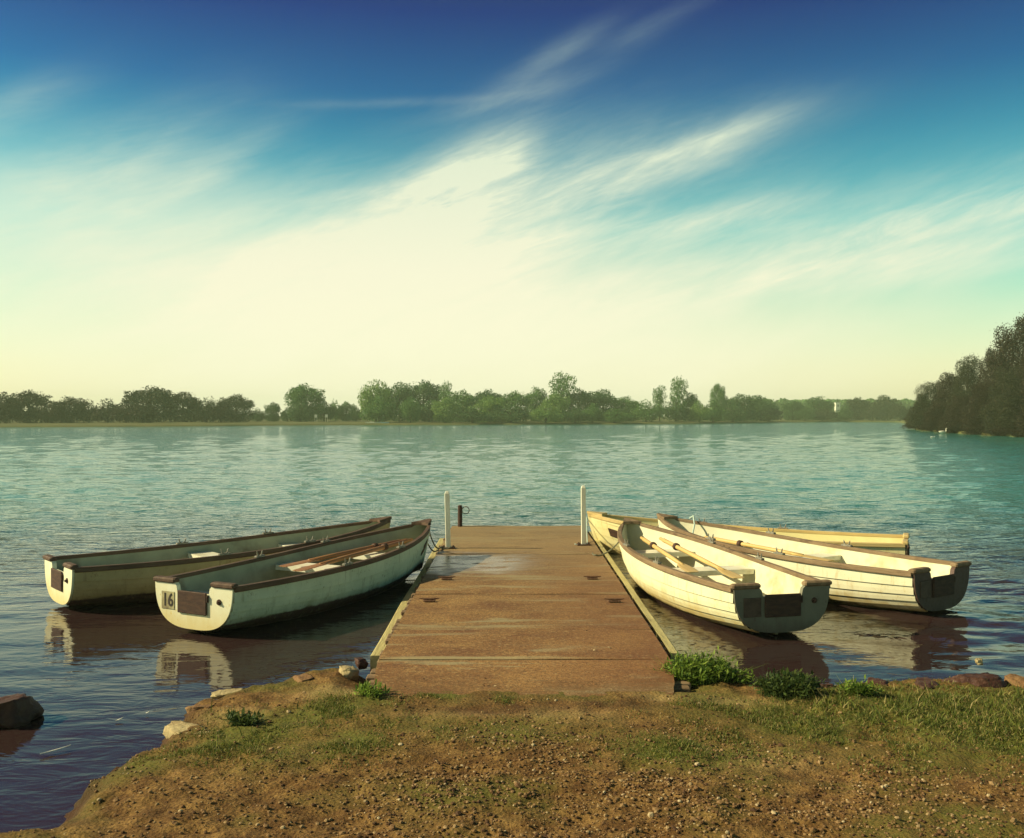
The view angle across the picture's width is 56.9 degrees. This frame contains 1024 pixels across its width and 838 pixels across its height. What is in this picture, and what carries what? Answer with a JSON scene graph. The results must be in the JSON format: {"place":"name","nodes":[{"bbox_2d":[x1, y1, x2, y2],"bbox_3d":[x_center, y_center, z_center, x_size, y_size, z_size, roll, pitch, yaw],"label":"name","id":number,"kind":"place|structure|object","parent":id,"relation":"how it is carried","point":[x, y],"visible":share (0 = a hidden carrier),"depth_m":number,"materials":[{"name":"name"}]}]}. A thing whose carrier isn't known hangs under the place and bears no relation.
{"place":"outdoors","nodes":[
{"label":"outdoors","id":0,"kind":"place"},
{"bbox_2d":[0,422,1023,832],"bbox_3d":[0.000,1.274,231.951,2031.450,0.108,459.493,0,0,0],"label":"water","id":1,"kind":"structure","parent":0,"point":[86,676],"depth_m":17.77,"materials":[{"name":"blue liquid"}]},
{"bbox_2d":[0,693,43,727],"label":"boulder","id":2,"kind":"object","parent":1,"relation":"on","point":[18,710],"visible":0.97,"depth_m":5.67,"materials":[{"name":"grey stone"}]},
{"bbox_2d":[42,516,391,605],"bbox_3d":[-2.949,1.562,10.394,3.881,0.715,1.138,0,0,-41],"label":"rowing boat","id":3,"kind":"object","parent":1,"relation":"on","point":[119,577],"visible":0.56,"depth_m":9.57,"materials":[{"name":"white paint"}]},
{"bbox_2d":[153,519,431,631],"bbox_3d":[-1.847,1.563,9.684,1.138,0.715,3.839,0,0,27],"label":"rowing boat","id":4,"kind":"object","parent":1,"relation":"on","point":[260,589],"visible":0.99,"depth_m":8.83,"materials":[{"name":"white wood"}]},
{"bbox_2d":[280,538,406,566],"bbox_3d":[-1.737,1.427,10.147,0.140,0.080,1.979,0,1,32],"label":"oar","id":5,"kind":"object","parent":4,"relation":"in","point":[343,553],"visible":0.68,"depth_m":9.96,"materials":[{"name":"red wood"}]},
{"bbox_2d":[292,538,412,570],"bbox_3d":[-1.606,1.423,9.986,0.140,0.080,2.101,0,2,26],"label":"oar","id":6,"kind":"object","parent":4,"relation":"in","point":[384,546],"visible":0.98,"depth_m":9.91,"materials":[{"name":"red wood"}]},
{"bbox_2d":[366,526,690,696],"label":"jetty","id":7,"kind":"object","parent":1,"relation":"on","point":[524,569],"visible":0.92,"depth_m":7.58,"materials":[{"name":"brown wood"}]},
{"bbox_2d":[442,491,454,548],"bbox_3d":[-0.808,1.276,11.967,0.170,0.728,0.140,0,0,0],"label":"mooring post","id":8,"kind":"object","parent":7,"relation":"on","point":[447,519],"visible":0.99,"depth_m":11.94,"materials":[{"name":"white metal"}]},
{"bbox_2d":[577,485,590,545],"bbox_3d":[0.929,1.251,12.260,0.170,0.776,0.140,0,0,0],"label":"mooring post","id":9,"kind":"object","parent":7,"relation":"on","point":[583,516],"visible":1,"depth_m":12.23,"materials":[{"name":"white metal"}]},
{"bbox_2d":[617,518,831,634],"bbox_3d":[1.822,1.563,9.690,1.138,0.715,3.767,0,0,-13],"label":"rowing boat","id":10,"kind":"object","parent":1,"relation":"on","point":[762,595],"visible":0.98,"depth_m":8.76,"materials":[{"name":"white paint"}]},
{"bbox_2d":[640,536,698,572],"bbox_3d":[1.616,1.420,10.015,0.140,0.080,2.121,0,2,-6],"label":"oar","id":11,"kind":"object","parent":10,"relation":"in","point":[680,564],"visible":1,"depth_m":9.73,"materials":[{"name":"brown wood"}]},
{"bbox_2d":[659,537,743,578],"bbox_3d":[1.883,1.411,9.739,0.140,0.080,2.308,0,2,-9],"label":"oar","id":12,"kind":"object","parent":10,"relation":"in","point":[726,572],"visible":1,"depth_m":9.50,"materials":[{"name":"brown wood"}]},
{"bbox_2d":[587,511,909,554],"bbox_3d":[2.913,1.627,12.203,4.102,0.715,1.138,0,0,24],"label":"rowing boat","id":13,"kind":"object","parent":1,"relation":"on","point":[604,526],"visible":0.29,"depth_m":12.36,"materials":[{"name":"paint"}]},
{"bbox_2d":[657,513,971,611],"bbox_3d":[2.938,1.562,10.414,1.138,0.715,3.920,0,0,-34],"label":"rowing boat","id":14,"kind":"object","parent":1,"relation":"on","point":[868,578],"visible":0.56,"depth_m":9.27,"materials":[{"name":"white paint"}]},
{"bbox_2d":[704,536,833,560],"bbox_3d":[2.770,1.424,10.431,0.140,0.080,1.851,0,1,-32],"label":"oar","id":15,"kind":"object","parent":14,"relation":"in","point":[741,543],"visible":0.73,"depth_m":10.40,"materials":[{"name":"brown wood"}]},
{"bbox_2d":[0,668,1023,837],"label":"ground","id":16,"kind":"structure","parent":0,"point":[334,681],"depth_m":4.52,"materials":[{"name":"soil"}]},
{"bbox_2d":[163,720,209,738],"bbox_3d":[-1.786,1.771,5.249,0.467,0.100,0.164,0,0,41],"label":"rock","id":17,"kind":"object","parent":16,"relation":"on","point":[176,726],"visible":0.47,"depth_m":5.31,"materials":[{"name":"stone"}]},
{"bbox_2d":[210,688,242,698],"bbox_3d":[-1.808,1.758,6.026,0.218,0.053,0.115,0,0,-15],"label":"rock","id":18,"kind":"object","parent":16,"relation":"on","point":[218,694],"visible":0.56,"depth_m":6.00,"materials":[{"name":"stone"}]},
{"bbox_2d":[213,707,264,726],"bbox_3d":[-1.514,1.692,5.312,0.307,0.138,0.227,0,0,0],"label":"weed clump","id":19,"kind":"object","parent":16,"relation":"on","point":[237,718],"visible":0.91,"depth_m":5.29,"materials":[{"name":"green plant"}]},
{"bbox_2d":[339,665,358,679],"bbox_3d":[-1.111,1.723,6.344,0.135,0.117,0.159,0,0,35],"label":"rock","id":20,"kind":"object","parent":16,"relation":"on","point":[350,672],"visible":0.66,"depth_m":6.32,"materials":[{"name":"stone"}]},
{"bbox_2d":[350,680,391,697],"bbox_3d":[-0.848,1.633,5.688,0.284,0.128,0.215,0,0,22],"label":"weed clump","id":21,"kind":"object","parent":16,"relation":"on","point":[367,688],"visible":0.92,"depth_m":5.68,"materials":[{"name":"green plant"}]},
{"bbox_2d":[40,554,1015,837],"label":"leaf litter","id":22,"kind":"object","parent":16,"relation":"on","point":[598,738],"visible":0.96,"depth_m":4.55,"materials":[{"name":"brown plant"}]},
{"bbox_2d":[642,646,759,687],"bbox_3d":[1.262,1.628,6.209,0.801,0.288,0.595,0,0,24],"label":"weed clump","id":23,"kind":"object","parent":16,"relation":"on","point":[698,670],"visible":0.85,"depth_m":6.15,"materials":[{"name":"green plant"}]},
{"bbox_2d":[729,668,756,684],"bbox_3d":[1.503,1.680,6.111,0.241,0.114,0.210,0,0,0],"label":"weed clump","id":24,"kind":"object","parent":16,"relation":"on","point":[745,679],"visible":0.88,"depth_m":6.11,"materials":[{"name":"green plant"}]},
{"bbox_2d":[747,667,830,699],"bbox_3d":[1.720,1.630,5.824,0.521,0.214,0.408,0,0,0],"label":"weed clump","id":25,"kind":"object","parent":16,"relation":"on","point":[790,683],"visible":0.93,"depth_m":5.78,"materials":[{"name":"green plant"}]},
{"bbox_2d":[835,675,884,696],"bbox_3d":[2.118,1.647,5.828,0.296,0.169,0.230,0,0,-21],"label":"weed clump","id":26,"kind":"object","parent":16,"relation":"on","point":[866,689],"visible":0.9,"depth_m":5.79,"materials":[{"name":"green plant"}]},
{"bbox_2d":[914,677,939,689],"bbox_3d":[2.672,1.735,6.081,0.154,0.105,0.260,0,0,10],"label":"rock","id":27,"kind":"object","parent":16,"relation":"on","point":[920,681],"visible":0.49,"depth_m":6.04,"materials":[{"name":"brown stone"}]},
{"bbox_2d":[942,672,1006,687],"bbox_3d":[2.990,1.738,6.140,0.401,0.164,0.208,0,0,6],"label":"rock","id":28,"kind":"object","parent":16,"relation":"on","point":[980,680],"visible":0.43,"depth_m":6.09,"materials":[{"name":"brown stone"}]},
{"bbox_2d":[1004,674,1023,687],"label":"rock","id":29,"kind":"object","parent":16,"relation":"on","point":[1014,678],"visible":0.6,"depth_m":6.11,"materials":[{"name":"brown stone"}]},
{"bbox_2d":[0,416,1023,436],"bbox_3d":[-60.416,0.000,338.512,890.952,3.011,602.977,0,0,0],"label":"bank","id":30,"kind":"structure","parent":0,"point":[251,422],"depth_m":212.25,"materials":[{"name":"green plant"}]},
{"bbox_2d":[0,391,26,422],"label":"lakeside bush","id":31,"kind":"object","parent":30,"relation":"on","point":[10,410],"visible":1,"depth_m":186.30,"materials":[{"name":"green plant"}]},
{"bbox_2d":[6,389,51,422],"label":"broadleaf tree","id":32,"kind":"object","parent":30,"relation":"on","point":[37,401],"visible":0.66,"depth_m":192.59,"materials":[{"name":"green plant"}]},
{"bbox_2d":[36,400,66,422],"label":"lakeside bush","id":33,"kind":"object","parent":30,"relation":"on","point":[55,414],"visible":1,"depth_m":187.96,"materials":[{"name":"green plant"}]},
{"bbox_2d":[50,396,87,422],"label":"broadleaf tree","id":34,"kind":"object","parent":30,"relation":"on","point":[70,402],"visible":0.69,"depth_m":196.15,"materials":[{"name":"green plant"}]},
{"bbox_2d":[71,400,103,422],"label":"lakeside bush","id":35,"kind":"object","parent":30,"relation":"on","point":[85,411],"visible":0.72,"depth_m":196.12,"materials":[{"name":"green plant"}]},
{"bbox_2d":[85,398,122,422],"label":"lakeside bush","id":36,"kind":"object","parent":30,"relation":"on","point":[102,412],"visible":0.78,"depth_m":194.79,"materials":[{"name":"green plant"}]},
{"bbox_2d":[110,399,138,422],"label":"lakeside bush","id":37,"kind":"object","parent":30,"relation":"on","point":[118,412],"visible":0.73,"depth_m":193.30,"materials":[{"name":"green plant"}]},
{"bbox_2d":[122,401,162,422],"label":"lakeside bush","id":38,"kind":"object","parent":30,"relation":"on","point":[147,414],"visible":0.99,"depth_m":192.80,"materials":[{"name":"green plant"}]},
{"bbox_2d":[122,385,174,421],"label":"broadleaf tree","id":39,"kind":"object","parent":30,"relation":"on","point":[156,396],"visible":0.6,"depth_m":206.47,"materials":[{"name":"green plant"}]},
{"bbox_2d":[161,392,203,421],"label":"broadleaf tree","id":40,"kind":"object","parent":30,"relation":"on","point":[176,412],"visible":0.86,"depth_m":207.66,"materials":[{"name":"green plant"}]},
{"bbox_2d":[187,396,226,421],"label":"lakeside bush","id":41,"kind":"object","parent":30,"relation":"on","point":[195,413],"visible":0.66,"depth_m":206.36,"materials":[{"name":"green plant"}]},
{"bbox_2d":[199,401,236,421],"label":"lakeside bush","id":42,"kind":"object","parent":30,"relation":"on","point":[222,412],"visible":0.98,"depth_m":205.70,"materials":[{"name":"green plant"}]},
{"bbox_2d":[214,393,258,421],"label":"broadleaf tree","id":43,"kind":"object","parent":30,"relation":"on","point":[242,405],"visible":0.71,"depth_m":219.89,"materials":[{"name":"green plant"}]},
{"bbox_2d":[263,402,281,420],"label":"broadleaf tree","id":44,"kind":"object","parent":30,"relation":"on","point":[272,410],"visible":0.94,"depth_m":237.08,"materials":[{"name":"green plant"}]},
{"bbox_2d":[285,399,313,421],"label":"lakeside bush","id":45,"kind":"object","parent":30,"relation":"on","point":[300,412],"visible":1,"depth_m":230.62,"materials":[{"name":"green plant"}]},
{"bbox_2d":[283,383,325,420],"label":"broadleaf tree","id":46,"kind":"object","parent":30,"relation":"on","point":[313,397],"visible":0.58,"depth_m":236.75,"materials":[{"name":"green plant"}]},
{"bbox_2d":[316,398,336,420],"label":"lakeside bush","id":47,"kind":"object","parent":30,"relation":"on","point":[329,411],"visible":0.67,"depth_m":244.26,"materials":[{"name":"green plant"}]},
{"bbox_2d":[338,401,353,420],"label":"broadleaf tree","id":48,"kind":"object","parent":30,"relation":"on","point":[346,407],"visible":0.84,"depth_m":253.36,"materials":[{"name":"green plant"}]},
{"bbox_2d":[357,379,396,421],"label":"willow tree","id":49,"kind":"object","parent":30,"relation":"on","point":[379,391],"visible":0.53,"depth_m":228.00,"materials":[{"name":"green plant"}]},
{"bbox_2d":[357,396,400,421],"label":"lakeside bush","id":50,"kind":"object","parent":30,"relation":"on","point":[380,411],"visible":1,"depth_m":218.52,"materials":[{"name":"green plant"}]},
{"bbox_2d":[383,382,415,421],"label":"broadleaf tree","id":51,"kind":"object","parent":30,"relation":"on","point":[401,395],"visible":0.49,"depth_m":240.03,"materials":[{"name":"green plant"}]},
{"bbox_2d":[398,397,421,422],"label":"willow tree","id":52,"kind":"object","parent":30,"relation":"on","point":[406,407],"visible":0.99,"depth_m":217.37,"materials":[{"name":"green plant"}]},
{"bbox_2d":[402,379,446,420],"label":"broadleaf tree","id":53,"kind":"object","parent":30,"relation":"on","point":[425,392],"visible":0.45,"depth_m":245.54,"materials":[{"name":"green plant"}]},
{"bbox_2d":[417,399,437,421],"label":"lakeside bush","id":54,"kind":"object","parent":30,"relation":"on","point":[427,413],"visible":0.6,"depth_m":233.09,"materials":[{"name":"green plant"}]},
{"bbox_2d":[431,397,458,422],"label":"broadleaf tree","id":55,"kind":"object","parent":30,"relation":"on","point":[444,414],"visible":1,"depth_m":220.55,"materials":[{"name":"green plant"}]},
{"bbox_2d":[445,389,479,421],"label":"broadleaf tree","id":56,"kind":"object","parent":30,"relation":"on","point":[463,400],"visible":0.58,"depth_m":231.41,"materials":[{"name":"green plant"}]},
{"bbox_2d":[451,408,496,422],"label":"lakeside bush","id":57,"kind":"object","parent":30,"relation":"on","point":[476,415],"visible":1,"depth_m":218.15,"materials":[{"name":"green plant"}]},
{"bbox_2d":[468,395,505,421],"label":"broadleaf tree","id":58,"kind":"object","parent":30,"relation":"on","point":[492,405],"visible":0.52,"depth_m":227.27,"materials":[{"name":"green plant"}]},
{"bbox_2d":[475,389,504,412],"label":"broadleaf tree","id":59,"kind":"object","parent":30,"relation":"on","point":[481,395],"visible":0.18,"depth_m":249.57,"materials":[{"name":"green plant"}]},
{"bbox_2d":[492,404,528,422],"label":"lakeside bush","id":60,"kind":"object","parent":30,"relation":"on","point":[514,414],"visible":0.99,"depth_m":222.65,"materials":[{"name":"green plant"}]},
{"bbox_2d":[500,390,530,421],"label":"broadleaf tree","id":61,"kind":"object","parent":30,"relation":"on","point":[515,398],"visible":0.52,"depth_m":241.21,"materials":[{"name":"green plant"}]},
{"bbox_2d":[526,386,546,420],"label":"broadleaf tree","id":62,"kind":"object","parent":30,"relation":"on","point":[537,397],"visible":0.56,"depth_m":249.72,"materials":[{"name":"green plant"}]},
{"bbox_2d":[527,403,564,422],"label":"lakeside bush","id":63,"kind":"object","parent":30,"relation":"on","point":[550,414],"visible":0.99,"depth_m":223.00,"materials":[{"name":"green plant"}]},
{"bbox_2d":[541,392,570,421],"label":"broadleaf tree","id":64,"kind":"object","parent":30,"relation":"on","point":[561,403],"visible":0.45,"depth_m":234.57,"materials":[{"name":"green plant"}]},
{"bbox_2d":[548,372,579,421],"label":"tree","id":65,"kind":"object","parent":30,"relation":"on","point":[561,389],"visible":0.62,"depth_m":247.50,"materials":[{"name":"green plant"}]},
{"bbox_2d":[560,407,591,422],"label":"lakeside bush","id":66,"kind":"object","parent":30,"relation":"on","point":[576,416],"visible":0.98,"depth_m":227.03,"materials":[{"name":"green plant"}]},
{"bbox_2d":[566,389,592,421],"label":"broadleaf tree","id":67,"kind":"object","parent":30,"relation":"on","point":[582,398],"visible":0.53,"depth_m":248.80,"materials":[{"name":"green plant"}]},
{"bbox_2d":[582,403,602,422],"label":"lakeside bush","id":68,"kind":"object","parent":30,"relation":"on","point":[593,413],"visible":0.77,"depth_m":230.58,"materials":[{"name":"green plant"}]},
{"bbox_2d":[587,388,624,420],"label":"broadleaf tree","id":69,"kind":"object","parent":30,"relation":"on","point":[600,399],"visible":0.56,"depth_m":251.53,"materials":[{"name":"green plant"}]},
{"bbox_2d":[597,408,635,422],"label":"lakeside bush","id":70,"kind":"object","parent":30,"relation":"on","point":[611,416],"visible":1,"depth_m":230.62,"materials":[{"name":"green plant"}]},
{"bbox_2d":[608,395,642,421],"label":"broadleaf tree","id":71,"kind":"object","parent":30,"relation":"on","point":[628,405],"visible":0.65,"depth_m":250.72,"materials":[{"name":"green plant"}]},
{"bbox_2d":[628,399,664,421],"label":"lakeside bush","id":72,"kind":"object","parent":30,"relation":"on","point":[645,414],"visible":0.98,"depth_m":245.27,"materials":[{"name":"green plant"}]},
{"bbox_2d":[652,385,667,420],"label":"poplar tree","id":73,"kind":"object","parent":30,"relation":"on","point":[660,399],"visible":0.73,"depth_m":257.46,"materials":[{"name":"green plant"}]},
{"bbox_2d":[659,397,689,421],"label":"lakeside bush","id":74,"kind":"object","parent":30,"relation":"on","point":[675,412],"visible":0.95,"depth_m":252.27,"materials":[{"name":"green plant"}]},
{"bbox_2d":[669,375,688,406],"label":"poplar tree","id":75,"kind":"object","parent":30,"relation":"on","point":[678,388],"visible":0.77,"depth_m":262.01,"materials":[{"name":"green plant"}]},
{"bbox_2d":[682,392,699,420],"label":"broadleaf tree","id":76,"kind":"object","parent":30,"relation":"on","point":[690,400],"visible":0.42,"depth_m":261.97,"materials":[{"name":"green plant"}]},
{"bbox_2d":[687,400,713,421],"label":"lakeside bush","id":77,"kind":"object","parent":30,"relation":"on","point":[700,412],"visible":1,"depth_m":252.27,"materials":[{"name":"green plant"}]},
{"bbox_2d":[705,400,726,421],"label":"lakeside bush","id":78,"kind":"object","parent":30,"relation":"on","point":[717,410],"visible":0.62,"depth_m":259.77,"materials":[{"name":"green plant"}]},
{"bbox_2d":[709,384,728,420],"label":"tall tree","id":79,"kind":"object","parent":30,"relation":"on","point":[720,397],"visible":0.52,"depth_m":273.24,"materials":[{"name":"green plant"}]},
{"bbox_2d":[721,402,748,421],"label":"lakeside bush","id":80,"kind":"object","parent":30,"relation":"on","point":[732,414],"visible":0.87,"depth_m":268.49,"materials":[{"name":"green plant"}]},
{"bbox_2d":[725,393,762,420],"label":"broadleaf tree","id":81,"kind":"object","parent":30,"relation":"on","point":[750,409],"visible":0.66,"depth_m":279.19,"materials":[{"name":"green plant"}]},
{"bbox_2d":[748,396,779,420],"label":"broadleaf tree","id":82,"kind":"object","parent":30,"relation":"on","point":[765,406],"visible":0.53,"depth_m":294.95,"materials":[{"name":"green plant"}]},
{"bbox_2d":[781,400,804,419],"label":"broadleaf tree","id":83,"kind":"object","parent":30,"relation":"on","point":[794,407],"visible":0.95,"depth_m":329.07,"materials":[{"name":"green plant"}]},
{"bbox_2d":[793,406,816,420],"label":"lakeside bush","id":84,"kind":"object","parent":30,"relation":"on","point":[806,415],"visible":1,"depth_m":325.32,"materials":[{"name":"green plant"}]},
{"bbox_2d":[805,395,834,419],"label":"broadleaf tree","id":85,"kind":"object","parent":30,"relation":"on","point":[815,403],"visible":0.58,"depth_m":346.42,"materials":[{"name":"green plant"}]},
{"bbox_2d":[811,407,837,420],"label":"lakeside bush","id":86,"kind":"object","parent":30,"relation":"on","point":[823,414],"visible":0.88,"depth_m":329.09,"materials":[{"name":"green plant"}]},
{"bbox_2d":[756,398,915,417],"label":"distant wood","id":87,"kind":"object","parent":30,"relation":"on","point":[907,403],"visible":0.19,"depth_m":502.83,"materials":[{"name":"green plant"}]},
{"bbox_2d":[846,397,872,419],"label":"broadleaf tree","id":88,"kind":"object","parent":30,"relation":"on","point":[856,404],"visible":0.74,"depth_m":343.25,"materials":[{"name":"green plant"}]},
{"bbox_2d":[860,403,886,420],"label":"lakeside bush","id":89,"kind":"object","parent":30,"relation":"on","point":[869,412],"visible":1,"depth_m":335.95,"materials":[{"name":"green plant"}]},
{"bbox_2d":[872,395,898,419],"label":"broadleaf tree","id":90,"kind":"object","parent":30,"relation":"on","point":[882,403],"visible":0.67,"depth_m":338.04,"materials":[{"name":"green plant"}]},
{"bbox_2d":[886,402,910,420],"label":"lakeside bush","id":91,"kind":"object","parent":30,"relation":"on","point":[898,413],"visible":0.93,"depth_m":307.20,"materials":[{"name":"green plant"}]},
{"bbox_2d":[905,381,945,427],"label":"tall tree","id":92,"kind":"object","parent":30,"relation":"on","point":[924,400],"visible":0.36,"depth_m":128.75,"materials":[{"name":"green plant"}]},
{"bbox_2d":[918,402,950,429],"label":"tall tree","id":93,"kind":"object","parent":30,"relation":"on","point":[932,424],"visible":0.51,"depth_m":113.64,"materials":[{"name":"green plant"}]},
{"bbox_2d":[929,372,964,428],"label":"tall tree","id":94,"kind":"object","parent":30,"relation":"on","point":[944,389],"visible":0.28,"depth_m":115.03,"materials":[{"name":"green plant"}]},
{"bbox_2d":[938,395,979,430],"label":"tall tree","id":95,"kind":"object","parent":30,"relation":"on","point":[949,422],"visible":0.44,"depth_m":104.53,"materials":[{"name":"green plant"}]},
{"bbox_2d":[943,355,983,420],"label":"tall tree","id":96,"kind":"object","parent":30,"relation":"on","point":[965,377],"visible":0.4,"depth_m":112.00,"materials":[{"name":"green plant"}]},
{"bbox_2d":[957,379,998,431],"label":"tall tree","id":97,"kind":"object","parent":30,"relation":"on","point":[978,399],"visible":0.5,"depth_m":98.10,"materials":[{"name":"green plant"}]},
{"bbox_2d":[972,345,995,406],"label":"tall tree","id":98,"kind":"object","parent":30,"relation":"on","point":[985,375],"visible":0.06,"depth_m":105.68,"materials":[{"name":"green plant"}]},
{"bbox_2d":[979,426,1020,435],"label":"lakeside bush","id":99,"kind":"object","parent":30,"relation":"on","point":[998,432],"visible":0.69,"depth_m":89.70,"materials":[{"name":"green plant"}]},
{"bbox_2d":[978,365,1023,431],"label":"tall tree","id":100,"kind":"object","parent":30,"relation":"on","point":[1009,400],"visible":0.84,"depth_m":91.66,"materials":[{"name":"green plant"}]},
{"bbox_2d":[979,312,1023,429],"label":"tall tree","id":101,"kind":"object","parent":30,"relation":"on","point":[1013,353],"visible":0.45,"depth_m":97.63,"materials":[{"name":"green plant"}]},
{"bbox_2d":[1013,349,1023,430],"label":"tall tree","id":102,"kind":"object","parent":30,"relation":"on","point":[1021,421],"visible":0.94,"depth_m":89.52,"materials":[{"name":"green plant"}]},
{"bbox_2d":[0,0,1023,416],"label":"sky","id":103,"kind":"structure","parent":0,"point":[258,200],"materials":[{"name":"blue"}]},
{"bbox_2d":[107,675,1023,793],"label":"grass","id":104,"kind":"structure","parent":0,"point":[950,703],"depth_m":5.20,"materials":[{"name":"green plant"}]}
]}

